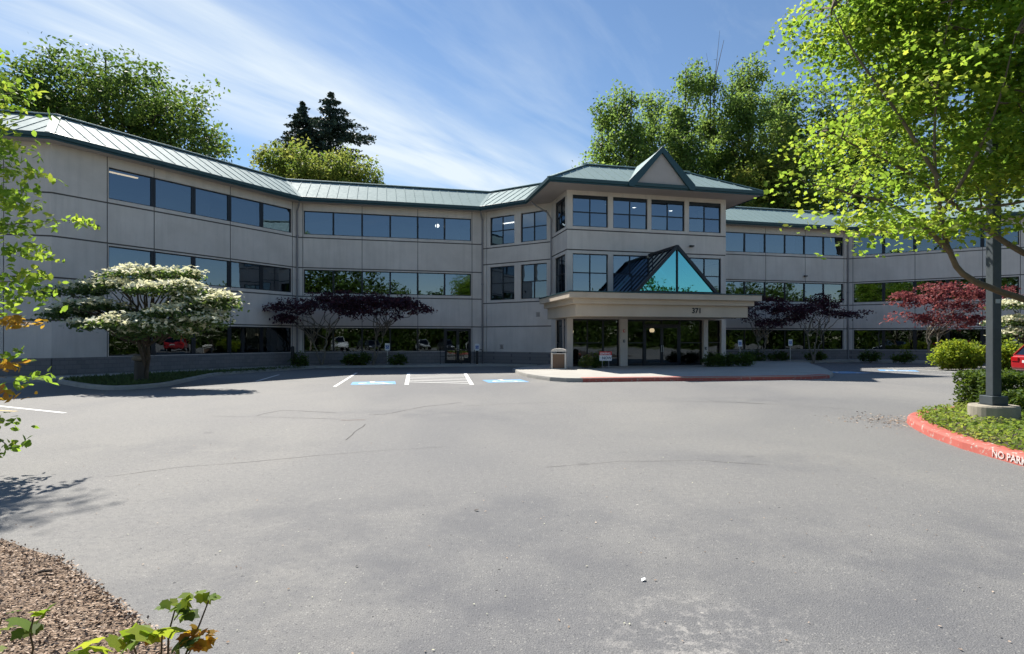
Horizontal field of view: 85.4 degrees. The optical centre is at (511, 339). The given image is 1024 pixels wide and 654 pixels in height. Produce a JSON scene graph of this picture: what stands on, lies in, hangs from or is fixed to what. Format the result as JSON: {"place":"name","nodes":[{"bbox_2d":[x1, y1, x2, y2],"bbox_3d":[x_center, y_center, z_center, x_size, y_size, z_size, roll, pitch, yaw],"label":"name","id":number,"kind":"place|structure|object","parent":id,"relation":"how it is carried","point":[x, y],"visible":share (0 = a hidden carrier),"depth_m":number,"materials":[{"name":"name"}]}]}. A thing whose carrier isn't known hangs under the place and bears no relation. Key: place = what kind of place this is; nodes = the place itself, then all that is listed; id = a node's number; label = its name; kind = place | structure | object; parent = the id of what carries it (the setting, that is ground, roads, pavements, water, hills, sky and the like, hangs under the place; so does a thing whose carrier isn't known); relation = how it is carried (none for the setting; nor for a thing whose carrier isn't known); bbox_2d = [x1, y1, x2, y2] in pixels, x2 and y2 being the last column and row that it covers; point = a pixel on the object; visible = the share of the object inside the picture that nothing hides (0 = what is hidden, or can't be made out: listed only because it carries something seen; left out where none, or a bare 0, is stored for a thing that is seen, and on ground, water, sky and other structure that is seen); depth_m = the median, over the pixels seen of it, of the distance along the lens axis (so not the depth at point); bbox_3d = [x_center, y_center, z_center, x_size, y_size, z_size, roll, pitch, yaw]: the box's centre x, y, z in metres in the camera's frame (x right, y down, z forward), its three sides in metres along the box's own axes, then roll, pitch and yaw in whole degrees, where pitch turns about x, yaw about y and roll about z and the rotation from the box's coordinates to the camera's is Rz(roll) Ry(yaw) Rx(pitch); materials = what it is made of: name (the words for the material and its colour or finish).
{"place":"outdoors","nodes":[
{"label":"outdoors","id":0,"kind":"place"},
{"bbox_2d":[0,363,536,379],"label":"sidewalk","id":1,"kind":"structure","parent":0,"point":[30,378],"depth_m":34.39,"materials":[{"name":"concrete"}]},
{"bbox_2d":[262,289,378,364],"bbox_3d":[-11.375,-0.657,33.424,7.175,4.823,3.492,0,0,0],"label":"ornamental maple","id":2,"kind":"object","parent":1,"relation":"on","point":[335,301],"visible":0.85,"depth_m":33.13,"materials":[{"name":"purple plant"}]},
{"bbox_2d":[335,291,437,364],"bbox_3d":[-7.473,-0.585,33.405,6.011,4.667,3.708,0,0,0],"label":"ornamental maple","id":3,"kind":"object","parent":1,"relation":"on","point":[399,303],"visible":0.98,"depth_m":32.96,"materials":[{"name":"purple plant"}]},
{"bbox_2d":[0,362,1023,653],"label":"asphalt lot","id":4,"kind":"structure","parent":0,"point":[468,524],"depth_m":5.64,"materials":[{"name":"grey asphalt"}]},
{"bbox_2d":[0,48,99,457],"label":"young tree","id":5,"kind":"object","parent":4,"relation":"on","point":[8,203],"visible":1,"depth_m":8.18,"materials":[{"name":"green plant"}]},
{"bbox_2d":[0,538,175,653],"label":"mulch bed","id":6,"kind":"object","parent":4,"relation":"on","point":[27,605],"visible":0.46,"depth_m":3.57,"materials":[{"name":"brown wood"}]},
{"bbox_2d":[5,602,56,653],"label":"maple seedling","id":7,"kind":"object","parent":6,"relation":"on","point":[29,629],"visible":1,"depth_m":2.61,"materials":[{"name":"green plant"}]},
{"bbox_2d":[67,590,220,653],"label":"maple seedling","id":8,"kind":"object","parent":6,"relation":"on","point":[188,640],"visible":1,"depth_m":2.26,"materials":[{"name":"green plant"}]},
{"bbox_2d":[29,261,249,379],"bbox_3d":[-14.221,-0.617,20.694,8.759,4.765,4.218,0,0,21],"label":"dogwood tree","id":9,"kind":"object","parent":4,"relation":"on","point":[155,323],"visible":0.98,"depth_m":20.17,"materials":[{"name":"white plant"}]},
{"bbox_2d":[57,366,314,389],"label":"peninsula kerb","id":10,"kind":"structure","parent":4,"relation":"on","point":[115,387],"depth_m":21.07,"materials":[{"name":"concrete"}]},
{"bbox_2d":[0,364,504,382],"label":"kerb","id":11,"kind":"structure","parent":4,"relation":"on","point":[357,366],"depth_m":34.32,"materials":[{"name":"concrete"}]},
{"bbox_2d":[0,109,1023,376],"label":"office building","id":12,"kind":"structure","parent":4,"relation":"on","point":[582,259],"depth_m":34.21,"materials":[{"name":"paint"}]},
{"bbox_2d":[109,329,152,355],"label":"window","id":13,"kind":"structure","parent":12,"relation":"in","point":[117,347],"depth_m":27.03,"materials":[{"name":"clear glass"}]},
{"bbox_2d":[109,246,152,279],"bbox_3d":[-18.789,-3.715,27.349,0.080,1.502,2.006,0,0,32],"label":"window","id":14,"kind":"structure","parent":12,"relation":"in","point":[117,255],"depth_m":27.26,"materials":[{"name":"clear glass"}]},
{"bbox_2d":[109,168,152,206],"bbox_3d":[-18.789,-7.465,27.349,0.080,1.502,2.006,0,0,32],"label":"window","id":15,"kind":"structure","parent":12,"relation":"in","point":[124,186],"depth_m":27.34,"materials":[{"name":"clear glass"}]},
{"bbox_2d":[153,333,193,354],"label":"window","id":16,"kind":"structure","parent":12,"relation":"in","point":[170,346],"depth_m":29.10,"materials":[{"name":"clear glass"}]},
{"bbox_2d":[153,251,193,280],"bbox_3d":[-17.725,-3.715,29.059,0.080,1.502,2.006,0,0,32],"label":"window","id":17,"kind":"structure","parent":12,"relation":"in","point":[163,259],"depth_m":28.97,"materials":[{"name":"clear glass"}]},
{"bbox_2d":[153,178,193,214],"bbox_3d":[-17.725,-7.465,29.059,0.080,1.502,2.006,0,0,32],"label":"window","id":18,"kind":"structure","parent":12,"relation":"in","point":[168,195],"depth_m":29.05,"materials":[{"name":"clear glass"}]},
{"bbox_2d":[194,326,228,353],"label":"window","id":19,"kind":"structure","parent":12,"relation":"in","point":[215,341],"depth_m":30.81,"materials":[{"name":"black glass"}]},
{"bbox_2d":[194,257,228,286],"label":"window","id":20,"kind":"structure","parent":12,"relation":"in","point":[218,275],"depth_m":30.91,"materials":[{"name":"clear glass"}]},
{"bbox_2d":[194,187,228,220],"bbox_3d":[-16.661,-7.465,30.769,0.080,1.502,2.006,0,0,32],"label":"window","id":21,"kind":"structure","parent":12,"relation":"in","point":[207,203],"depth_m":30.77,"materials":[{"name":"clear glass"}]},
{"bbox_2d":[229,326,261,352],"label":"window","id":22,"kind":"structure","parent":12,"relation":"in","point":[241,339],"depth_m":32.47,"materials":[{"name":"black glass"}]},
{"bbox_2d":[229,261,261,289],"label":"window","id":23,"kind":"structure","parent":12,"relation":"in","point":[241,275],"depth_m":32.47,"materials":[{"name":"black glass"}]},
{"bbox_2d":[229,195,261,226],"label":"window","id":24,"kind":"structure","parent":12,"relation":"in","point":[241,210],"depth_m":32.47,"materials":[{"name":"blue glass"}]},
{"bbox_2d":[262,327,290,352],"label":"window","id":25,"kind":"structure","parent":12,"relation":"in","point":[274,339],"depth_m":34.21,"materials":[{"name":"black glass"}]},
{"bbox_2d":[262,265,290,291],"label":"window","id":26,"kind":"structure","parent":12,"relation":"in","point":[273,278],"depth_m":34.21,"materials":[{"name":"black glass"}]},
{"bbox_2d":[262,203,290,232],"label":"window","id":27,"kind":"structure","parent":12,"relation":"in","point":[278,218],"depth_m":34.21,"materials":[{"name":"blue glass"}]},
{"bbox_2d":[304,328,332,351],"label":"window","id":28,"kind":"structure","parent":12,"relation":"in","point":[320,342],"depth_m":35.74,"materials":[{"name":"black glass"}]},
{"bbox_2d":[304,270,332,292],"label":"window","id":29,"kind":"structure","parent":12,"relation":"in","point":[316,281],"depth_m":35.72,"materials":[{"name":"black glass"}]},
{"bbox_2d":[304,211,332,234],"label":"window","id":30,"kind":"structure","parent":12,"relation":"in","point":[315,223],"depth_m":35.72,"materials":[{"name":"blue glass"}]},
{"bbox_2d":[333,328,361,351],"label":"window","id":31,"kind":"structure","parent":12,"relation":"in","point":[344,339],"depth_m":36.12,"materials":[{"name":"black glass"}]},
{"bbox_2d":[333,270,361,293],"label":"window","id":32,"kind":"structure","parent":12,"relation":"in","point":[342,280],"depth_m":36.13,"materials":[{"name":"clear glass"}]},
{"bbox_2d":[333,212,361,236],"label":"window","id":33,"kind":"structure","parent":12,"relation":"in","point":[344,224],"depth_m":36.12,"materials":[{"name":"blue glass"}]},
{"bbox_2d":[362,328,389,351],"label":"window","id":34,"kind":"structure","parent":12,"relation":"in","point":[368,334],"depth_m":36.48,"materials":[{"name":"black glass"}]},
{"bbox_2d":[362,271,389,293],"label":"window","id":35,"kind":"structure","parent":12,"relation":"in","point":[379,282],"depth_m":36.54,"materials":[{"name":"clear glass"}]},
{"bbox_2d":[362,214,389,237],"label":"window","id":36,"kind":"structure","parent":12,"relation":"in","point":[373,225],"depth_m":36.53,"materials":[{"name":"blue glass"}]},
{"bbox_2d":[390,328,417,350],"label":"window","id":37,"kind":"structure","parent":12,"relation":"in","point":[401,339],"depth_m":36.94,"materials":[{"name":"black glass"}]},
{"bbox_2d":[390,272,417,294],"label":"window","id":38,"kind":"structure","parent":12,"relation":"in","point":[401,283],"depth_m":36.94,"materials":[{"name":"blue glass"}]},
{"bbox_2d":[390,215,417,238],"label":"window","id":39,"kind":"structure","parent":12,"relation":"in","point":[400,226],"depth_m":36.94,"materials":[{"name":"blue glass"}]},
{"bbox_2d":[418,328,444,350],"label":"window","id":40,"kind":"structure","parent":12,"relation":"in","point":[429,339],"depth_m":37.36,"materials":[{"name":"black glass"}]},
{"bbox_2d":[418,273,444,295],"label":"window","id":41,"kind":"structure","parent":12,"relation":"in","point":[428,283],"depth_m":37.36,"materials":[{"name":"blue glass"}]},
{"bbox_2d":[418,217,444,239],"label":"window","id":42,"kind":"structure","parent":12,"relation":"in","point":[428,227],"depth_m":37.36,"materials":[{"name":"blue glass"}]},
{"bbox_2d":[445,328,470,362],"bbox_3d":[-3.693,0.437,37.751,1.789,2.366,0.125,0,0,-13],"label":"door","id":43,"kind":"structure","parent":12,"relation":"in","point":[455,338],"depth_m":37.74,"materials":[{"name":"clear glass"}]},
{"bbox_2d":[445,273,470,295],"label":"window","id":44,"kind":"structure","parent":12,"relation":"in","point":[455,284],"depth_m":37.75,"materials":[{"name":"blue glass"}]},
{"bbox_2d":[445,218,470,240],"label":"window","id":45,"kind":"structure","parent":12,"relation":"in","point":[455,229],"depth_m":37.76,"materials":[{"name":"blue glass"}]},
{"bbox_2d":[491,266,513,299],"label":"window","id":46,"kind":"structure","parent":12,"relation":"in","point":[502,278],"depth_m":37.27,"materials":[{"name":"black glass"}]},
{"bbox_2d":[491,215,513,244],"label":"window","id":47,"kind":"structure","parent":12,"relation":"in","point":[502,228],"depth_m":37.27,"materials":[{"name":"blue glass"}]},
{"bbox_2d":[522,263,546,298],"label":"window","id":48,"kind":"structure","parent":12,"relation":"in","point":[534,276],"depth_m":35.97,"materials":[{"name":"blue glass"}]},
{"bbox_2d":[522,210,546,241],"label":"window","id":49,"kind":"structure","parent":12,"relation":"in","point":[534,224],"depth_m":35.97,"materials":[{"name":"blue glass"}]},
{"bbox_2d":[573,319,602,365],"bbox_3d":[4.445,0.205,32.738,1.952,2.802,0.080,0,0,-13],"label":"window","id":50,"kind":"structure","parent":12,"relation":"in","point":[587,333],"depth_m":32.72,"materials":[{"name":"black glass"}]},
{"bbox_2d":[573,253,606,290],"bbox_3d":[4.582,-3.910,32.648,2.192,2.212,0.080,0,0,-13],"label":"window","id":51,"kind":"structure","parent":12,"relation":"in","point":[589,270],"depth_m":32.62,"materials":[{"name":"blue glass"}]},
{"bbox_2d":[573,195,606,227],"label":"window","id":52,"kind":"structure","parent":12,"relation":"in","point":[588,211],"depth_m":32.62,"materials":[{"name":"blue glass"}]},
{"bbox_2d":[603,319,618,365],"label":"window","id":53,"kind":"structure","parent":12,"relation":"in","point":[610,326],"depth_m":33.10,"materials":[{"name":"black glass"}]},
{"bbox_2d":[613,255,646,290],"bbox_3d":[7.043,-3.910,33.219,2.212,2.212,0.080,0,0,-13],"label":"window","id":54,"kind":"structure","parent":12,"relation":"in","point":[624,266],"depth_m":33.13,"materials":[{"name":"blue glass"}]},
{"bbox_2d":[613,197,646,229],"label":"window","id":55,"kind":"structure","parent":12,"relation":"in","point":[628,213],"depth_m":33.21,"materials":[{"name":"blue glass"}]},
{"bbox_2d":[628,319,643,365],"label":"window","id":56,"kind":"structure","parent":12,"relation":"in","point":[635,327],"depth_m":33.45,"materials":[{"name":"black glass"}]},
{"bbox_2d":[644,325,679,365],"bbox_3d":[9.135,0.372,33.806,2.392,2.476,0.125,0,0,-13],"label":"door","id":57,"kind":"structure","parent":12,"relation":"in","point":[661,344],"depth_m":33.80,"materials":[{"name":"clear glass"}]},
{"bbox_2d":[651,200,683,230],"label":"window","id":58,"kind":"structure","parent":12,"relation":"in","point":[666,215],"depth_m":33.77,"materials":[{"name":"blue glass"}]},
{"bbox_2d":[680,320,701,364],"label":"window","id":59,"kind":"structure","parent":12,"relation":"in","point":[690,330],"depth_m":34.27,"materials":[{"name":"black glass"}]},
{"bbox_2d":[689,202,719,232],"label":"window","id":60,"kind":"structure","parent":12,"relation":"in","point":[703,217],"depth_m":34.35,"materials":[{"name":"blue glass"}]},
{"bbox_2d":[690,258,719,292],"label":"window","id":61,"kind":"structure","parent":12,"relation":"in","point":[710,268],"depth_m":34.46,"materials":[{"name":"blue glass"}]},
{"bbox_2d":[708,320,719,364],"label":"window","id":62,"kind":"structure","parent":12,"relation":"in","point":[713,325],"depth_m":34.64,"materials":[{"name":"black glass"}]},
{"bbox_2d":[725,232,744,251],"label":"window","id":63,"kind":"structure","parent":12,"relation":"in","point":[735,241],"depth_m":42.61,"materials":[{"name":"blue glass"}]},
{"bbox_2d":[745,233,764,252],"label":"window","id":64,"kind":"structure","parent":12,"relation":"in","point":[754,242],"depth_m":42.99,"materials":[{"name":"blue glass"}]},
{"bbox_2d":[765,330,784,349],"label":"window","id":65,"kind":"structure","parent":12,"relation":"in","point":[775,339],"depth_m":43.42,"materials":[{"name":"black glass"}]},
{"bbox_2d":[765,234,784,253],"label":"window","id":66,"kind":"structure","parent":12,"relation":"in","point":[774,243],"depth_m":43.40,"materials":[{"name":"blue glass"}]},
{"bbox_2d":[785,235,803,254],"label":"window","id":67,"kind":"structure","parent":12,"relation":"in","point":[794,244],"depth_m":43.82,"materials":[{"name":"blue glass"}]},
{"bbox_2d":[804,236,823,254],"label":"window","id":68,"kind":"structure","parent":12,"relation":"in","point":[812,244],"depth_m":44.21,"materials":[{"name":"blue glass"}]},
{"bbox_2d":[854,330,883,349],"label":"window","id":69,"kind":"structure","parent":12,"relation":"in","point":[863,339],"depth_m":44.13,"materials":[{"name":"black glass"}]},
{"bbox_2d":[854,283,883,302],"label":"window","id":70,"kind":"structure","parent":12,"relation":"in","point":[865,292],"depth_m":44.13,"materials":[{"name":"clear glass"}]},
{"bbox_2d":[854,235,883,255],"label":"window","id":71,"kind":"structure","parent":12,"relation":"in","point":[879,247],"depth_m":44.12,"materials":[{"name":"blue glass"}]},
{"bbox_2d":[884,330,914,349],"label":"window","id":72,"kind":"structure","parent":12,"relation":"in","point":[893,339],"depth_m":43.08,"materials":[{"name":"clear glass"}]},
{"bbox_2d":[884,281,914,301],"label":"window","id":73,"kind":"structure","parent":12,"relation":"in","point":[889,287],"depth_m":43.19,"materials":[{"name":"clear glass"}]},
{"bbox_2d":[884,232,914,253],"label":"window","id":74,"kind":"structure","parent":12,"relation":"in","point":[893,242],"depth_m":43.08,"materials":[{"name":"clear glass"}]},
{"bbox_2d":[915,329,947,349],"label":"window","id":75,"kind":"structure","parent":12,"relation":"in","point":[920,335],"depth_m":42.23,"materials":[{"name":"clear glass"}]},
{"bbox_2d":[948,329,981,349],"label":"window","id":76,"kind":"structure","parent":12,"relation":"in","point":[968,334],"depth_m":40.91,"materials":[{"name":"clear glass"}]},
{"bbox_2d":[580,374,829,381],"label":"red apron kerb","id":77,"kind":"structure","parent":4,"relation":"on","point":[720,378],"depth_m":23.44,"materials":[{"name":"paint"}]},
{"bbox_2d":[513,359,929,378],"bbox_3d":[25.627,1.667,37.642,55.231,0.165,16.220,0,0,-21],"label":"entrance apron","id":78,"kind":"object","parent":4,"relation":"on","point":[762,368],"visible":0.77,"depth_m":28.25,"materials":[{"name":"concrete"}]},
{"bbox_2d":[734,293,811,360],"bbox_3d":[18.667,-0.848,40.425,5.869,5.193,3.616,0,0,0],"label":"ornamental maple","id":79,"kind":"object","parent":78,"relation":"on","point":[777,310],"visible":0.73,"depth_m":39.89,"materials":[{"name":"purple plant"}]},
{"bbox_2d":[773,292,872,362],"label":"ornamental maple","id":80,"kind":"object","parent":4,"relation":"on","point":[822,304],"visible":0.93,"depth_m":40.62,"materials":[{"name":"purple plant"}]},
{"bbox_2d":[879,281,1020,365],"bbox_3d":[28.370,-1.047,35.800,8.564,5.596,3.881,0,0,0],"label":"ornamental maple","id":81,"kind":"object","parent":4,"relation":"on","point":[950,289],"visible":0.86,"depth_m":35.57,"materials":[{"name":"red plant"}]},
{"bbox_2d":[925,338,985,369],"bbox_3d":[25.479,0.854,31.571,3.587,1.887,2.178,0,0,0],"label":"rhododendron shrub","id":82,"kind":"object","parent":4,"relation":"on","point":[961,355],"visible":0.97,"depth_m":31.23,"materials":[{"name":"green plant"}]},
{"bbox_2d":[907,406,1023,466],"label":"red island kerb","id":83,"kind":"structure","parent":4,"relation":"on","point":[944,435],"depth_m":8.98,"materials":[{"name":"paint"}]},
{"bbox_2d":[925,410,1023,449],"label":"island bed","id":84,"kind":"object","parent":4,"relation":"on","point":[983,439],"visible":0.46,"depth_m":9.72,"materials":[{"name":"green plant"}]},
{"bbox_2d":[755,0,1023,302],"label":"maple tree","id":85,"kind":"object","parent":84,"relation":"on","point":[934,57],"visible":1,"depth_m":9.52,"materials":[{"name":"green plant"}]},
{"bbox_2d":[916,402,1023,451],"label":"ground cover","id":86,"kind":"object","parent":84,"relation":"on","point":[975,425],"visible":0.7,"depth_m":9.88,"materials":[{"name":"green plant"}]},
{"bbox_2d":[949,367,1023,406],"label":"boxwood hedge","id":87,"kind":"object","parent":84,"relation":"on","point":[972,388],"visible":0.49,"depth_m":12.66,"materials":[{"name":"green plant"}]},
{"bbox_2d":[967,57,1023,425],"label":"light pole","id":88,"kind":"object","parent":84,"relation":"on","point":[992,402],"visible":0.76,"depth_m":10.77,"materials":[{"name":"metal"}]},
{"bbox_2d":[979,298,1023,343],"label":"dogwood tree","id":89,"kind":"object","parent":4,"relation":"on","point":[1015,321],"visible":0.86,"depth_m":28.54,"materials":[{"name":"white plant"}]},
{"bbox_2d":[984,337,1023,370],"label":"rhododendron shrub","id":90,"kind":"object","parent":4,"relation":"on","point":[1008,350],"visible":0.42,"depth_m":30.80,"materials":[{"name":"green plant"}]},
{"bbox_2d":[0,0,1023,211],"label":"sky","id":91,"kind":"structure","parent":0,"point":[485,95],"materials":[{"name":"blue"}]},
{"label":"peninsula bed","id":92,"kind":"structure","parent":0,"visible":0},
{"bbox_2d":[64,365,304,384],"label":"peninsula grass","id":93,"kind":"structure","parent":92,"relation":"on","point":[128,379],"depth_m":22.80,"materials":[{"name":"green plant"}]},
{"label":"ground","id":94,"kind":"structure","parent":0,"visible":0},
{"bbox_2d":[0,32,240,162],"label":"broadleaf tree","id":95,"kind":"object","parent":94,"relation":"on","point":[147,110],"visible":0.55,"depth_m":45.85,"materials":[{"name":"green plant"}]},
{"bbox_2d":[271,101,329,161],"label":"conifer tree","id":96,"kind":"object","parent":94,"relation":"on","point":[295,124],"visible":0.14,"depth_m":65.18,"materials":[{"name":"green plant"}]},
{"bbox_2d":[247,134,384,183],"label":"broadleaf tree","id":97,"kind":"object","parent":94,"relation":"on","point":[293,164],"visible":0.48,"depth_m":56.11,"materials":[{"name":"green plant"}]},
{"bbox_2d":[286,91,376,175],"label":"conifer tree","id":98,"kind":"object","parent":94,"relation":"on","point":[334,129],"visible":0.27,"depth_m":65.68,"materials":[{"name":"green plant"}]},
{"bbox_2d":[572,91,636,167],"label":"poplar tree","id":99,"kind":"object","parent":94,"relation":"on","point":[605,158],"visible":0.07,"depth_m":61.48,"materials":[{"name":"green plant"}]},
{"bbox_2d":[599,79,682,166],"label":"poplar tree","id":100,"kind":"object","parent":94,"relation":"on","point":[630,137],"visible":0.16,"depth_m":59.21,"materials":[{"name":"green plant"}]},
{"bbox_2d":[620,89,671,161],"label":"poplar tree","id":101,"kind":"object","parent":94,"relation":"on","point":[650,106],"visible":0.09,"depth_m":62.91,"materials":[{"name":"green plant"}]},
{"bbox_2d":[646,56,714,176],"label":"poplar tree","id":102,"kind":"object","parent":94,"relation":"on","point":[681,138],"visible":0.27,"depth_m":58.81,"materials":[{"name":"green plant"}]},
{"bbox_2d":[689,59,748,183],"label":"poplar tree","id":103,"kind":"object","parent":94,"relation":"on","point":[719,157],"visible":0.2,"depth_m":60.84,"materials":[{"name":"green plant"}]},
{"bbox_2d":[706,50,795,208],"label":"poplar tree","id":104,"kind":"object","parent":94,"relation":"on","point":[740,108],"visible":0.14,"depth_m":58.41,"materials":[{"name":"green plant"}]},
{"bbox_2d":[724,118,847,211],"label":"broadleaf tree","id":105,"kind":"object","parent":94,"relation":"on","point":[762,170],"visible":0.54,"depth_m":54.31,"materials":[{"name":"green plant"}]},
{"bbox_2d":[754,75,847,211],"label":"poplar tree","id":106,"kind":"object","parent":94,"relation":"on","point":[779,108],"visible":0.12,"depth_m":60.42,"materials":[{"name":"green plant"}]},
{"bbox_2d":[788,75,956,211],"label":"broadleaf tree","id":107,"kind":"object","parent":94,"relation":"on","point":[827,112],"visible":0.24,"depth_m":58.54,"materials":[{"name":"green plant"}]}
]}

